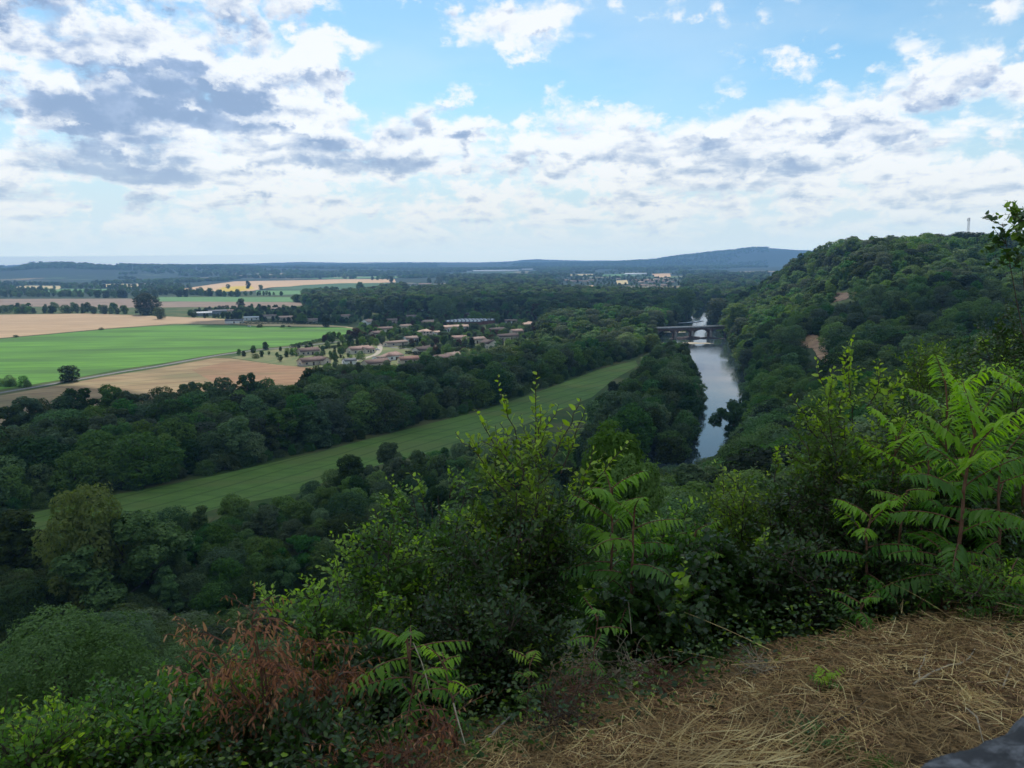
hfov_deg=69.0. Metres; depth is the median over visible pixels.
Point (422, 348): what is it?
house
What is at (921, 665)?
dry stick
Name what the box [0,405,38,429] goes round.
broadleaf tree
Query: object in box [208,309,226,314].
house
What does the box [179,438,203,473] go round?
broadleaf tree
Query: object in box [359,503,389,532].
broadleaf tree
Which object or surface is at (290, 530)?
broadleaf tree
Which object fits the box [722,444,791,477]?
broadleaf tree
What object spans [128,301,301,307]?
ploughed field
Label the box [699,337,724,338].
rock ledge
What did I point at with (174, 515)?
broadleaf tree
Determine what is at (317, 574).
broadleaf tree
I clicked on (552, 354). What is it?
broadleaf tree
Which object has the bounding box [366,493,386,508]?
broadleaf tree
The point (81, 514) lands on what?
broadleaf tree
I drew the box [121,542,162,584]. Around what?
broadleaf tree
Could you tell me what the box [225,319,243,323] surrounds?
house
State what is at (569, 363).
broadleaf tree
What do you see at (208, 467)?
bush
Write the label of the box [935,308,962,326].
broadleaf tree
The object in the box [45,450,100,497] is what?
broadleaf tree
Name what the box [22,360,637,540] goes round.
meadow
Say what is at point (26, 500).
broadleaf tree
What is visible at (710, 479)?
broadleaf tree
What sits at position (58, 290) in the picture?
field
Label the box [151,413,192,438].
broadleaf tree
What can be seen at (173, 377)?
dry field
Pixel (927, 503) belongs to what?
ailanthus
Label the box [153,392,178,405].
broadleaf tree
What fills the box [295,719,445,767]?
shrub
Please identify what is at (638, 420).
broadleaf tree
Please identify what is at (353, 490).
broadleaf tree
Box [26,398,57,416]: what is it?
broadleaf tree
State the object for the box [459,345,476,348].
hedge
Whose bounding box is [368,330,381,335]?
house
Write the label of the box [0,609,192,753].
broadleaf tree
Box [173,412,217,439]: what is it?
broadleaf tree
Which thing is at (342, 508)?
broadleaf tree
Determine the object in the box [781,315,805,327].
broadleaf tree
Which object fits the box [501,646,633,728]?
dead bramble
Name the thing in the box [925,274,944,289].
broadleaf tree
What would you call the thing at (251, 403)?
broadleaf tree
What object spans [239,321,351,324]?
hedge
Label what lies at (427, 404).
broadleaf tree
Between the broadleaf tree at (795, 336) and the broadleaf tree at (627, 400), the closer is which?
the broadleaf tree at (627, 400)
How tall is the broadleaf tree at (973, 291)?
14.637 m
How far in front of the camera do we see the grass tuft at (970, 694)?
3.14 m
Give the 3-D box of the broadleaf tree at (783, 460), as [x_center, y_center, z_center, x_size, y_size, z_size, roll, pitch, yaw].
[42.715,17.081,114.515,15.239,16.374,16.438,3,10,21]
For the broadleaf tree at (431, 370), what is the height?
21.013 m
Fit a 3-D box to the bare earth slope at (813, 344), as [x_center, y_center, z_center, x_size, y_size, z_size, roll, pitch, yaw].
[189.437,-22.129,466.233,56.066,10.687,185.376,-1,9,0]
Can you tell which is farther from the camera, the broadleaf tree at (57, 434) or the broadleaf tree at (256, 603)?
the broadleaf tree at (57, 434)
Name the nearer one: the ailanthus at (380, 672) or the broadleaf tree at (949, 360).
the ailanthus at (380, 672)
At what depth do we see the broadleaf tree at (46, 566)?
178.92 m
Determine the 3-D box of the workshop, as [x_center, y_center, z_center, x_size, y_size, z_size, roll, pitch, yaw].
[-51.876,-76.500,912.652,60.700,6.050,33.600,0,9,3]
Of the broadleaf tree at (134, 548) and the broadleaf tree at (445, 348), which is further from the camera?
the broadleaf tree at (445, 348)
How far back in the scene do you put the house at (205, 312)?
1104.25 m
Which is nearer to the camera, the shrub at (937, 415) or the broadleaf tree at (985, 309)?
the shrub at (937, 415)
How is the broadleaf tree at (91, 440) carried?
on the ground at (776, 258)
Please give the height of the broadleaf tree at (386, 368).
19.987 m
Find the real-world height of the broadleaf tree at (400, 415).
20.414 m
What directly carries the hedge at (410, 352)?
on the ground at (776, 258)
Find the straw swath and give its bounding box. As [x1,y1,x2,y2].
[444,678,892,767]
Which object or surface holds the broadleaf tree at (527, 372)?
on the ground at (776, 258)
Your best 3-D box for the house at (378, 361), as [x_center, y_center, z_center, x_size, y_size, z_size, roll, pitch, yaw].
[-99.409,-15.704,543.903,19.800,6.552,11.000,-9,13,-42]
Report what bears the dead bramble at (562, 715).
on the ground at (776, 258)
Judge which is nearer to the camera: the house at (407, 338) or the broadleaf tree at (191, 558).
the broadleaf tree at (191, 558)
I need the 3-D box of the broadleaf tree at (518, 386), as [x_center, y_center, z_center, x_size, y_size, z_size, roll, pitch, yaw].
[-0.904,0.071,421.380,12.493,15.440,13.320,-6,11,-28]
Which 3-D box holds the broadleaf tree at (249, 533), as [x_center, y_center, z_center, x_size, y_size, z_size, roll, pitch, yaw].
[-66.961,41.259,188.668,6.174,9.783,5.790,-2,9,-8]
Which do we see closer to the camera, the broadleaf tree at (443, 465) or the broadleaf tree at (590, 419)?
the broadleaf tree at (443, 465)
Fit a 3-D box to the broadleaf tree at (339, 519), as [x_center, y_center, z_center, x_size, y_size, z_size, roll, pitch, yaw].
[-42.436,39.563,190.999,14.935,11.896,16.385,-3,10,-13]
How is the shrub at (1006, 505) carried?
on the ground at (776, 258)
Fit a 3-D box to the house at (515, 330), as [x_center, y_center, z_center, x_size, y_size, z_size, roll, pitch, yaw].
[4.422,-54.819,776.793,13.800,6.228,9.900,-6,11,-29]
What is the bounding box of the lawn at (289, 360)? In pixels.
[231,344,413,367]
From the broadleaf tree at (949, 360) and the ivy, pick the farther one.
the broadleaf tree at (949, 360)
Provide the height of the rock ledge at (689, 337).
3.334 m
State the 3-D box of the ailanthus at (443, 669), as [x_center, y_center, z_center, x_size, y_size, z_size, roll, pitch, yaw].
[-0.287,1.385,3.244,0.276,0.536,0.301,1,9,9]
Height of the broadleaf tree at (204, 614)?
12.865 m
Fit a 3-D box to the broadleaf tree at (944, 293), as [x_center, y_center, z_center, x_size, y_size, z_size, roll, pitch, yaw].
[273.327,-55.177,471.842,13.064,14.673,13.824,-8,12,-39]
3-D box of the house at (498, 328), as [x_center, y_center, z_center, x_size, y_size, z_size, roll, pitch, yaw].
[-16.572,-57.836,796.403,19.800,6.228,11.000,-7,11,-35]
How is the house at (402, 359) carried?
on the ground at (776, 258)
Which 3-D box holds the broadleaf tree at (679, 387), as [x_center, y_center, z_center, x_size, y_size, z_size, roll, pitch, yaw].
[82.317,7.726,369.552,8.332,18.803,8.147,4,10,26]
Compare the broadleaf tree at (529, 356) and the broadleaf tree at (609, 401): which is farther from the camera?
the broadleaf tree at (529, 356)
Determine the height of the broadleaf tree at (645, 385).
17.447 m
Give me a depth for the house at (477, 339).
696.64 m
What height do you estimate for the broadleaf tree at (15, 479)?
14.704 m
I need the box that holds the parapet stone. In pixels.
[921,716,1023,767]
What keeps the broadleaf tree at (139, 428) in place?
on the ground at (776, 258)
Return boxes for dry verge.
[231,321,350,327]
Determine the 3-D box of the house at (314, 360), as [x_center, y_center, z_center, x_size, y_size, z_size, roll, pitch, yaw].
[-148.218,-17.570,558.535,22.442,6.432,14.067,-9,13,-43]
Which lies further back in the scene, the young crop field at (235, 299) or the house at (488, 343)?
the young crop field at (235, 299)
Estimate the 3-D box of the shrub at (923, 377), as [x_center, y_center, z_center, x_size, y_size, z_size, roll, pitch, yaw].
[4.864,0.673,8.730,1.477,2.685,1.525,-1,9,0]
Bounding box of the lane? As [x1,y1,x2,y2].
[0,339,355,392]
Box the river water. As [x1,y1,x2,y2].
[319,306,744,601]
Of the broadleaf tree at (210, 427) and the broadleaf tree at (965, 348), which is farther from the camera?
the broadleaf tree at (210, 427)
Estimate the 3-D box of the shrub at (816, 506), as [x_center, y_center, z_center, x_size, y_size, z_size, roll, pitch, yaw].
[2.215,1.003,5.199,1.248,1.322,1.109,-3,10,-15]
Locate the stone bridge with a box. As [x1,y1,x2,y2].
[657,325,729,338]
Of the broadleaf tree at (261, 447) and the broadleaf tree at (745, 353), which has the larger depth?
the broadleaf tree at (745, 353)
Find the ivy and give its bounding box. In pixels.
[62,536,1023,767]
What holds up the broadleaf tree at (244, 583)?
on the ground at (776, 258)
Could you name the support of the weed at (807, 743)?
on the ground at (776, 258)
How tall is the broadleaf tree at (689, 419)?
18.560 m
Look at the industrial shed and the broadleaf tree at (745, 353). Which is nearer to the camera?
the broadleaf tree at (745, 353)
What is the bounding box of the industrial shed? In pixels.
[467,270,518,271]
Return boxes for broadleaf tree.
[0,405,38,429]
[0,436,48,475]
[0,464,34,510]
[0,567,50,630]
[0,576,51,638]
[0,601,170,744]
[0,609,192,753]
[1,546,50,570]
[5,396,42,426]
[11,436,75,494]
[19,492,34,510]
[23,463,57,500]
[24,576,68,624]
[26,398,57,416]
[30,408,93,434]
[31,481,142,615]
[33,564,85,615]
[35,428,76,458]
[35,531,70,570]
[36,417,57,442]
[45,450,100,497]
[51,393,93,415]
[53,388,97,414]
[55,416,90,435]
[65,429,116,478]
[73,450,108,484]
[78,405,108,432]
[88,414,117,445]
[95,431,187,487]
[96,384,121,414]
[97,454,131,488]
[101,422,145,447]
[102,407,131,421]
[107,592,167,616]
[110,390,140,409]
[112,398,141,420]
[113,541,155,584]
[118,419,156,458]
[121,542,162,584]
[142,398,193,421]
[148,565,185,616]
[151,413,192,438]
[152,505,193,534]
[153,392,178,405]
[154,551,192,587]
[155,633,214,672]
[156,535,203,567]
[157,417,196,462]
[159,438,185,476]
[170,572,210,613]
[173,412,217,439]
[173,521,187,534]
[175,389,209,405]
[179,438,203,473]
[179,610,219,626]
[185,622,231,648]
[187,431,236,466]
[189,505,208,537]
[192,403,232,421]
[192,545,252,594]
[193,421,219,437]
[197,543,224,575]
[198,521,246,559]
[203,386,223,400]
[204,557,243,604]
[216,400,244,422]
[216,415,259,461]
[216,492,250,519]
[218,513,240,530]
[218,569,285,611]
[222,538,250,562]
[223,600,283,636]
[225,607,261,634]
[231,372,262,394]
[236,298,244,306]
[236,507,261,528]
[237,431,269,460]
[237,529,257,559]
[238,394,269,419]
[238,552,274,601]
[240,504,282,552]
[241,534,294,584]
[246,417,277,455]
[250,388,275,408]
[252,407,297,448]
[258,424,285,451]
[262,342,268,348]
[268,556,300,595]
[269,495,296,516]
[273,535,331,583]
[277,518,304,554]
[281,385,303,405]
[282,499,314,528]
[285,393,316,436]
[290,382,342,402]
[291,404,322,447]
[292,526,328,556]
[296,493,321,524]
[296,540,337,590]
[299,480,320,500]
[303,409,332,448]
[309,517,331,539]
[310,507,330,524]
[311,486,340,518]
[313,376,341,392]
[316,490,371,530]
[317,398,353,439]
[319,512,374,561]
[321,314,329,326]
[340,487,367,521]
[345,391,386,433]
[348,475,374,497]
[349,520,374,551]
[353,387,417,431]
[356,282,364,288]
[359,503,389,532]
[364,514,387,546]
[365,470,386,486]
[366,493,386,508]
[367,481,395,507]
[374,441,402,476]
[377,364,394,377]
[380,391,420,427]
[383,456,412,481]
[392,479,413,497]
[396,463,429,480]
[407,449,427,468]
[408,378,442,409]
[416,392,441,419]
[422,364,442,378]
[427,454,455,479]
[438,371,462,405]
[439,386,458,412]
[441,344,452,352]
[454,380,481,403]
[458,378,496,407]
[467,311,482,317]
[468,323,478,330]
[475,368,515,403]
[485,312,500,322]
[485,361,509,371]
[502,364,525,386]
[503,371,522,394]
[518,358,532,384]
[523,351,537,377]
[530,303,542,318]
[537,365,552,383]
[542,348,567,374]
[553,325,570,338]
[556,349,579,373]
[564,418,650,619]
[584,400,605,429]
[588,390,639,429]
[593,453,667,592]
[608,402,657,455]
[609,340,626,358]
[618,397,633,439]
[641,379,666,397]
[642,406,663,447]
[653,436,686,463]
[655,394,673,415]
[655,430,692,460]
[655,463,717,498]
[664,422,692,451]
[664,481,714,513]
[666,361,686,375]
[670,289,698,314]
[671,381,686,395]
[675,410,701,445]
[678,396,699,419]
[705,298,727,322]
[705,460,747,502]
[708,399,747,437]
[711,468,768,495]
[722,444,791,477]
[724,438,769,457]
[737,407,747,423]
[738,349,754,364]
[742,416,767,433]
[743,372,770,396]
[750,441,814,478]
[761,376,778,394]
[766,398,783,406]
[770,327,792,344]
[772,377,797,399]
[777,367,806,382]
[779,345,811,366]
[779,352,802,370]
[780,325,806,342]
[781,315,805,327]
[785,392,806,405]
[801,394,842,412]
[810,317,827,334]
[816,321,843,349]
[817,352,853,377]
[825,367,847,383]
[830,303,851,316]
[835,370,874,389]
[842,339,879,356]
[845,343,882,368]
[866,350,896,370]
[867,327,902,344]
[868,283,886,304]
[890,347,908,366]
[895,353,949,373]
[901,335,929,349]
[902,282,930,298]
[911,313,937,330]
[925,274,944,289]
[931,285,952,307]
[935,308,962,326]
[935,353,969,379]
[953,342,981,353]
[954,310,969,332]
[956,274,982,293]
[957,345,1009,374]
[965,287,982,300]
[967,306,996,330]
[969,331,1000,345]
[985,290,1005,304]
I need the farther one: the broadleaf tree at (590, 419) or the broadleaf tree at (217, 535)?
the broadleaf tree at (590, 419)
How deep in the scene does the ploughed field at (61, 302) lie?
1572.26 m
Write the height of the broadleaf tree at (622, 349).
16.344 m
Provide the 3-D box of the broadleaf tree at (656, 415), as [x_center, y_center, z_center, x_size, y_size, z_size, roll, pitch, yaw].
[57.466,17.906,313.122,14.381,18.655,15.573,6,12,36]
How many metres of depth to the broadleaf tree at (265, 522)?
193.08 m
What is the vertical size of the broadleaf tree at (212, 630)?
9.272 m
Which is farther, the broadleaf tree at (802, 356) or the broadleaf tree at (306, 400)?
the broadleaf tree at (802, 356)
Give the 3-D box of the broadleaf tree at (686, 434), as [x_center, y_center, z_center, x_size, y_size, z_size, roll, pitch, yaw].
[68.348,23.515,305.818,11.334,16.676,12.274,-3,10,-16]
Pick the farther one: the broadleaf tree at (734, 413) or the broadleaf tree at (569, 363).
the broadleaf tree at (569, 363)
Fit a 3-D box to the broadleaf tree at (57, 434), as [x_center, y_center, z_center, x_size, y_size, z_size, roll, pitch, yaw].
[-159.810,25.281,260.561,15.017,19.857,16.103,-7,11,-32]
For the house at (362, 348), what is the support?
on the ground at (776, 258)
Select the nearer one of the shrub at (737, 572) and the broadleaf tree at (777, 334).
the shrub at (737, 572)
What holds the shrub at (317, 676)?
on the ground at (776, 258)
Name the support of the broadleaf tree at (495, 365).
on the ground at (776, 258)
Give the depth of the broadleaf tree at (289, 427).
300.26 m
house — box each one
[196,311,211,315]
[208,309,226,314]
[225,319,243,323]
[243,316,258,319]
[263,314,276,318]
[278,316,293,319]
[296,346,319,355]
[297,356,330,365]
[303,318,317,323]
[341,314,351,318]
[342,358,356,363]
[345,345,375,353]
[360,357,390,365]
[361,319,376,324]
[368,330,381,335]
[372,351,403,360]
[378,326,392,331]
[383,340,408,346]
[386,318,396,322]
[397,355,419,363]
[398,324,412,328]
[402,335,418,342]
[410,283,431,285]
[411,344,438,354]
[418,328,432,335]
[432,351,459,361]
[444,324,468,331]
[452,335,465,340]
[467,336,486,343]
[479,339,497,348]
[488,327,504,332]
[496,332,518,340]
[504,319,516,322]
[509,328,523,333]
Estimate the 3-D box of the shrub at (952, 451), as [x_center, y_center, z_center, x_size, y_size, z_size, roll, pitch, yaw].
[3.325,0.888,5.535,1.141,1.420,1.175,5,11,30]
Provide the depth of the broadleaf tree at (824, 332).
455.68 m
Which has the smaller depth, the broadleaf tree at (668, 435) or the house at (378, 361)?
the broadleaf tree at (668, 435)
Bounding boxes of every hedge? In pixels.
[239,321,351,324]
[290,334,344,347]
[320,343,367,348]
[398,342,418,348]
[405,351,440,354]
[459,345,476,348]
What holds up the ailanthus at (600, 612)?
on the ground at (776, 258)
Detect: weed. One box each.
[462,727,516,767]
[497,701,532,724]
[514,722,560,751]
[704,693,722,707]
[770,707,824,741]
[788,720,846,754]
[824,726,855,758]
[880,605,906,621]
[991,620,1021,638]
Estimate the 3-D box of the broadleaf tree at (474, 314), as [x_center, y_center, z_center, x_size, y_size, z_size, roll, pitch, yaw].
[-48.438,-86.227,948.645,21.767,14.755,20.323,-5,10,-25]
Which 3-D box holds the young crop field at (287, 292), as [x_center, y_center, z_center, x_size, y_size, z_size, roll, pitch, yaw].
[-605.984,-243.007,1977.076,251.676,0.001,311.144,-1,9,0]
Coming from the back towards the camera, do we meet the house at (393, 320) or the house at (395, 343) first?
the house at (393, 320)
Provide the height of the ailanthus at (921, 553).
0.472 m
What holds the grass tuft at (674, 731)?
on the ground at (776, 258)
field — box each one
[0,299,132,307]
[0,314,247,337]
[0,325,352,389]
[0,358,309,425]
[19,286,60,288]
[48,289,114,291]
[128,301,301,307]
[159,297,295,301]
[184,279,395,290]
[193,360,311,388]
[217,286,254,291]
[256,290,308,294]
[268,283,395,289]
[303,276,397,278]
[603,274,640,276]
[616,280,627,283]
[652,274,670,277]
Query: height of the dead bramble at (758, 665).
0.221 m
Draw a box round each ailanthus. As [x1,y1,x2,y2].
[345,625,478,748]
[414,644,481,746]
[508,649,551,721]
[559,469,676,676]
[565,596,627,701]
[586,497,681,664]
[645,521,724,563]
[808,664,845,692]
[812,493,921,632]
[824,588,886,640]
[828,407,949,581]
[859,428,997,601]
[859,488,949,610]
[871,371,1023,610]
[884,532,1002,610]
[900,354,1011,526]
[925,427,1023,596]
[950,369,1023,554]
[953,557,1023,619]
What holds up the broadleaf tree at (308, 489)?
on the ground at (776, 258)
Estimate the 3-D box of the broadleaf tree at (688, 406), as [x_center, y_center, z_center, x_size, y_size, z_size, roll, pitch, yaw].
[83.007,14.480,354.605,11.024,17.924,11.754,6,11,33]
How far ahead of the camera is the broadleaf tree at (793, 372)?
341.66 m
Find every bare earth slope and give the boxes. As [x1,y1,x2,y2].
[795,334,828,361]
[833,292,856,301]
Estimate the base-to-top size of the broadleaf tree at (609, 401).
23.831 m
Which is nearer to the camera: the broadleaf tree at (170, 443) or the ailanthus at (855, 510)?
the ailanthus at (855, 510)
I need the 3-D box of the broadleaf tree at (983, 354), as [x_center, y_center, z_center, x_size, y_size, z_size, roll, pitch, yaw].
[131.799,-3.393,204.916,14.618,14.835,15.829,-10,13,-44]
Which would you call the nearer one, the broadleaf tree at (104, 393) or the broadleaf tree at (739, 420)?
the broadleaf tree at (739, 420)
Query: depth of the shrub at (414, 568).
4.78 m
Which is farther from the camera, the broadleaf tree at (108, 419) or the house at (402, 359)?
the house at (402, 359)
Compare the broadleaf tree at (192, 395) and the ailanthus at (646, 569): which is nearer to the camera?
the ailanthus at (646, 569)
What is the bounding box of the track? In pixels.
[337,342,382,364]
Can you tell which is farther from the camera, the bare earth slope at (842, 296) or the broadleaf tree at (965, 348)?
the bare earth slope at (842, 296)
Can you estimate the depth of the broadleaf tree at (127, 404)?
315.25 m
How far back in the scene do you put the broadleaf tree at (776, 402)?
261.77 m
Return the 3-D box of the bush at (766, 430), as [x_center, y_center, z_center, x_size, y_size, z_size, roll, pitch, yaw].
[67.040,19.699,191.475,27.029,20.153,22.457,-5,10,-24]
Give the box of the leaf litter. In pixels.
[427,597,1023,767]
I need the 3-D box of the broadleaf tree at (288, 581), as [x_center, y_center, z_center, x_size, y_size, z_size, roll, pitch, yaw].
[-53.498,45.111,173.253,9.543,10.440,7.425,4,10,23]
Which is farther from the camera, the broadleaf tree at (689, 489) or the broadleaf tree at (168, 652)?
the broadleaf tree at (689, 489)
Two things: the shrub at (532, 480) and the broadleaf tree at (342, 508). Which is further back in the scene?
the broadleaf tree at (342, 508)
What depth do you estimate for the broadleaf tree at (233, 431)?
279.91 m
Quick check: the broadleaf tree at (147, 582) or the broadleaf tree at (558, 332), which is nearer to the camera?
the broadleaf tree at (147, 582)
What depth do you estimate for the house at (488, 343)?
648.19 m
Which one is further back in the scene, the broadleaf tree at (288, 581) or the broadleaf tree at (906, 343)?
the broadleaf tree at (906, 343)
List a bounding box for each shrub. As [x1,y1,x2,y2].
[0,672,131,767]
[26,664,220,767]
[142,640,298,767]
[157,582,329,767]
[196,658,431,767]
[236,626,383,742]
[247,554,411,721]
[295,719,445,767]
[311,592,482,740]
[321,502,467,650]
[371,464,491,704]
[379,680,494,767]
[413,560,574,725]
[432,477,618,684]
[455,370,630,643]
[564,551,732,682]
[599,495,739,647]
[659,518,832,646]
[695,442,822,601]
[736,512,935,633]
[739,436,939,579]
[769,334,945,547]
[856,383,985,574]
[863,334,978,544]
[876,469,1023,573]
[879,415,1023,578]
[909,544,1023,625]
[912,355,1023,508]
[950,297,1023,485]
[981,200,1023,337]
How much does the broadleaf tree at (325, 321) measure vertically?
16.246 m
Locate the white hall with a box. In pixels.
[625,273,646,274]
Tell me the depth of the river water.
491.04 m
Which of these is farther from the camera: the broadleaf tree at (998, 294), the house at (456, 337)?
the house at (456, 337)
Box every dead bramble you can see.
[344,715,465,767]
[498,662,614,748]
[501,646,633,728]
[574,634,668,693]
[601,641,712,702]
[731,640,787,677]
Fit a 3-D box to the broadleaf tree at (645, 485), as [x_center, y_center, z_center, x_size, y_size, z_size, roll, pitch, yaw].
[4.270,5.991,27.719,2.506,7.108,2.673,-2,9,-9]
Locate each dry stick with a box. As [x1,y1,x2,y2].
[413,642,429,692]
[453,703,464,743]
[488,716,509,737]
[831,697,869,723]
[912,649,974,684]
[918,648,926,677]
[966,707,983,741]
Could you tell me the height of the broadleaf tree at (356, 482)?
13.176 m
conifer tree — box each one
[467,337,474,346]
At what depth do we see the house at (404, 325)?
848.70 m
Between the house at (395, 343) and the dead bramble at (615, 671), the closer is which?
the dead bramble at (615, 671)
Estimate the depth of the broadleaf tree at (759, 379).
360.92 m
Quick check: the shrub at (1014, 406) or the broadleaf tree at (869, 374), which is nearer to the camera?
the shrub at (1014, 406)
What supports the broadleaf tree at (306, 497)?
on the ground at (776, 258)
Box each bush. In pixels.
[85,478,109,499]
[193,459,216,475]
[211,452,241,471]
[237,450,257,466]
[320,468,340,485]
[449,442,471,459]
[734,422,793,455]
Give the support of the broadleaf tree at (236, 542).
on the ground at (776, 258)
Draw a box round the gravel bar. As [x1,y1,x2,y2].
[683,342,713,343]
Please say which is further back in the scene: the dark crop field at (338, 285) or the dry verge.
the dark crop field at (338, 285)
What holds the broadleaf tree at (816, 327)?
on the ground at (776, 258)
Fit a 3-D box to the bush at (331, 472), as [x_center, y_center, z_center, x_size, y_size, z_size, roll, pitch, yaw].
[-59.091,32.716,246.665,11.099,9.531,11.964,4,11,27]
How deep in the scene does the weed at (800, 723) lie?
3.08 m
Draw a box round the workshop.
[445,318,494,324]
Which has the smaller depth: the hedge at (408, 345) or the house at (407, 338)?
the hedge at (408, 345)
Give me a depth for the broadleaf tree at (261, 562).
169.42 m
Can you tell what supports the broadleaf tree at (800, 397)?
on the ground at (776, 258)
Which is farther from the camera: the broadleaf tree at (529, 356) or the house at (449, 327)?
the house at (449, 327)
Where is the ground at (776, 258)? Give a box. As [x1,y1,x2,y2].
[0,248,1023,767]
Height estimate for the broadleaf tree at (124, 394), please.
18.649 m
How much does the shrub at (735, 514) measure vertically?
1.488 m
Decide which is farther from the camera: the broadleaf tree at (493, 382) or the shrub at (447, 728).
the broadleaf tree at (493, 382)
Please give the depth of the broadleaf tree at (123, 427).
269.63 m
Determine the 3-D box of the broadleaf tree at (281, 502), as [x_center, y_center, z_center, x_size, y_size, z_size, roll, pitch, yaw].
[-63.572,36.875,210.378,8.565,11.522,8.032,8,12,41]
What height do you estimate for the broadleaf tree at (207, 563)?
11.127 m
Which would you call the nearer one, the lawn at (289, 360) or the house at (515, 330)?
the lawn at (289, 360)
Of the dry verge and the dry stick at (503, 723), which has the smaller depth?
the dry stick at (503, 723)
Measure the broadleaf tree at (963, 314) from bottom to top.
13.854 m
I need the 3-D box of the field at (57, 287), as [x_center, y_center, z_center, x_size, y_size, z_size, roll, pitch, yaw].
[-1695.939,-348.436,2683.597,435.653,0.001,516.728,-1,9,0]
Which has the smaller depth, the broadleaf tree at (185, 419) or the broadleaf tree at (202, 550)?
the broadleaf tree at (202, 550)
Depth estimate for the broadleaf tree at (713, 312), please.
890.19 m
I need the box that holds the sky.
[0,0,1023,265]
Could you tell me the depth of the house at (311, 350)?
617.55 m
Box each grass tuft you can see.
[660,726,700,744]
[742,686,777,697]
[851,749,907,767]
[941,685,1005,711]
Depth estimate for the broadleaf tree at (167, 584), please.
158.19 m
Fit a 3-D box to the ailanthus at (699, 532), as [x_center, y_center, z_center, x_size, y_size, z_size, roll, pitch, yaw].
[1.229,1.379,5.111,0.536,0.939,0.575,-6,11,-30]
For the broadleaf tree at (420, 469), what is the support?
on the ground at (776, 258)
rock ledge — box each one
[669,336,699,338]
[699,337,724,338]

